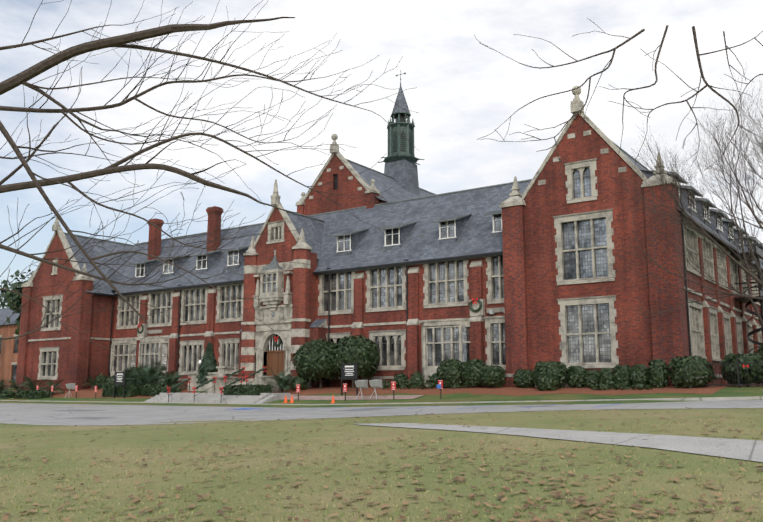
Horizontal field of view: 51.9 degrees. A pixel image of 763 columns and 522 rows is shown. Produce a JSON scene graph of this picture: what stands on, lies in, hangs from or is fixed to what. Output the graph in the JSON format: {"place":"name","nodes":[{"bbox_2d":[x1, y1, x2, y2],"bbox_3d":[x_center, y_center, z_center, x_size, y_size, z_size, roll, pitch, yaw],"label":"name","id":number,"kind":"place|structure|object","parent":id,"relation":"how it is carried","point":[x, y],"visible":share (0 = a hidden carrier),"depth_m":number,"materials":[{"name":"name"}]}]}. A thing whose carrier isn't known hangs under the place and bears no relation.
{"place":"outdoors","nodes":[
{"label":"outdoors","id":0,"kind":"place"},
{"bbox_2d":[0,386,762,521],"bbox_3d":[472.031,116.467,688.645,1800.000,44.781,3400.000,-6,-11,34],"label":"ground","id":1,"kind":"structure","parent":0,"point":[143,437],"depth_m":14.74,"materials":[{"name":"green plant"}]},
{"bbox_2d":[0,308,20,387],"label":"neighbour building","id":2,"kind":"structure","parent":1,"relation":"on","point":[8,356],"depth_m":84.70,"materials":[{"name":"orange brick"}]},
{"bbox_2d":[0,238,138,335],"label":"trees","id":3,"kind":"object","parent":1,"relation":"on","point":[14,298],"visible":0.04,"depth_m":81.92,"materials":[{"name":"green plant"}]},
{"bbox_2d":[65,379,381,399],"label":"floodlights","id":4,"kind":"object","parent":1,"relation":"on","point":[363,384],"visible":0.88,"depth_m":44.80,"materials":[{"name":"grey metal"}]},
{"bbox_2d":[113,360,357,397],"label":"hall name signs","id":5,"kind":"object","parent":1,"relation":"on","point":[349,371],"visible":0.94,"depth_m":47.33,"materials":[{"name":"black"}]},
{"bbox_2d":[36,380,442,400],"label":"small signs","id":6,"kind":"object","parent":1,"relation":"on","point":[439,385],"visible":0.9,"depth_m":44.79,"materials":[{"name":"black metal"}]},
{"bbox_2d":[144,360,422,403],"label":"entrance steps","id":7,"kind":"structure","parent":1,"relation":"on","point":[217,383],"depth_m":50.79,"materials":[{"name":"concrete"}]},
{"bbox_2d":[284,395,334,402],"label":"traffic cones","id":8,"kind":"object","parent":1,"relation":"on","point":[292,400],"visible":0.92,"depth_m":45.97,"materials":[{"name":"orange plastic"}]},
{"bbox_2d":[13,386,728,397],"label":"mulch beds","id":9,"kind":"object","parent":1,"relation":"on","point":[90,392],"visible":0.46,"depth_m":43.88,"materials":[{"name":"brown soil"}]},
{"bbox_2d":[0,0,762,352],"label":"bare tree branches","id":10,"kind":"object","parent":1,"relation":"on","point":[46,64],"visible":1,"depth_m":6.57,"materials":[{"name":"brown plant"}]},
{"bbox_2d":[0,335,762,398],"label":"bushes","id":11,"kind":"object","parent":1,"relation":"on","point":[320,360],"visible":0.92,"depth_m":47.13,"materials":[{"name":"green plant"}]},
{"bbox_2d":[0,407,762,521],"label":"fallen leaves","id":12,"kind":"object","parent":1,"relation":"on","point":[476,512],"visible":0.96,"depth_m":12.07,"materials":[{"name":"brown plant"}]},
{"bbox_2d":[21,86,762,386],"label":"stone trim","id":13,"kind":"structure","parent":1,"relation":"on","point":[272,311],"depth_m":53.63,"materials":[{"name":"beige stone"}]},
{"bbox_2d":[137,297,503,346],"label":"wreaths","id":14,"kind":"object","parent":13,"relation":"attached to","point":[477,306],"visible":1,"depth_m":48.06,"materials":[{"name":"green plant"}]},
{"bbox_2d":[358,423,762,461],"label":"footpath","id":15,"kind":"structure","parent":1,"relation":"on","point":[700,445],"depth_m":16.43,"materials":[{"name":"concrete"}]},
{"bbox_2d":[597,62,762,348],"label":"bare tree","id":16,"kind":"object","parent":1,"relation":"on","point":[745,268],"visible":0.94,"depth_m":39.13,"materials":[{"name":"brown plant"}]},
{"bbox_2d":[692,237,762,387],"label":"fire escape","id":17,"kind":"object","parent":1,"relation":"on","point":[759,251],"visible":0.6,"depth_m":53.36,"materials":[{"name":"black metal"}]},
{"bbox_2d":[0,396,762,425],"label":"road","id":18,"kind":"structure","parent":0,"point":[64,414],"depth_m":34.58,"materials":[{"name":"grey asphalt"}]},
{"bbox_2d":[0,0,762,308],"label":"sky","id":19,"kind":"structure","parent":0,"point":[466,89],"materials":[{"name":"white"}]},
{"bbox_2d":[15,114,762,390],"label":"hall walls","id":20,"kind":"structure","parent":0,"point":[80,359],"depth_m":46.11,"materials":[{"name":"red brick"}]},
{"bbox_2d":[37,158,762,379],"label":"windows","id":21,"kind":"structure","parent":20,"relation":"in","point":[585,247],"depth_m":49.86,"materials":[{"name":"grey glass"}]},
{"bbox_2d":[64,141,762,331],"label":"hall roofs","id":22,"kind":"structure","parent":20,"relation":"on","point":[425,227],"depth_m":57.70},
{"bbox_2d":[378,70,423,194],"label":"steeple","id":23,"kind":"object","parent":22,"relation":"on","point":[400,161],"visible":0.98,"depth_m":70.63,"materials":[{"name":"metal"}]},
{"bbox_2d":[108,192,691,386],"bbox_3d":[-3.593,4.150,54.978,47.903,11.355,2.523,-6,-11,34],"label":"brick pilaster","id":24,"kind":"object","parent":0,"point":[329,316],"visible":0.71,"depth_m":45.48,"materials":[{"name":"red brick"}]}
]}

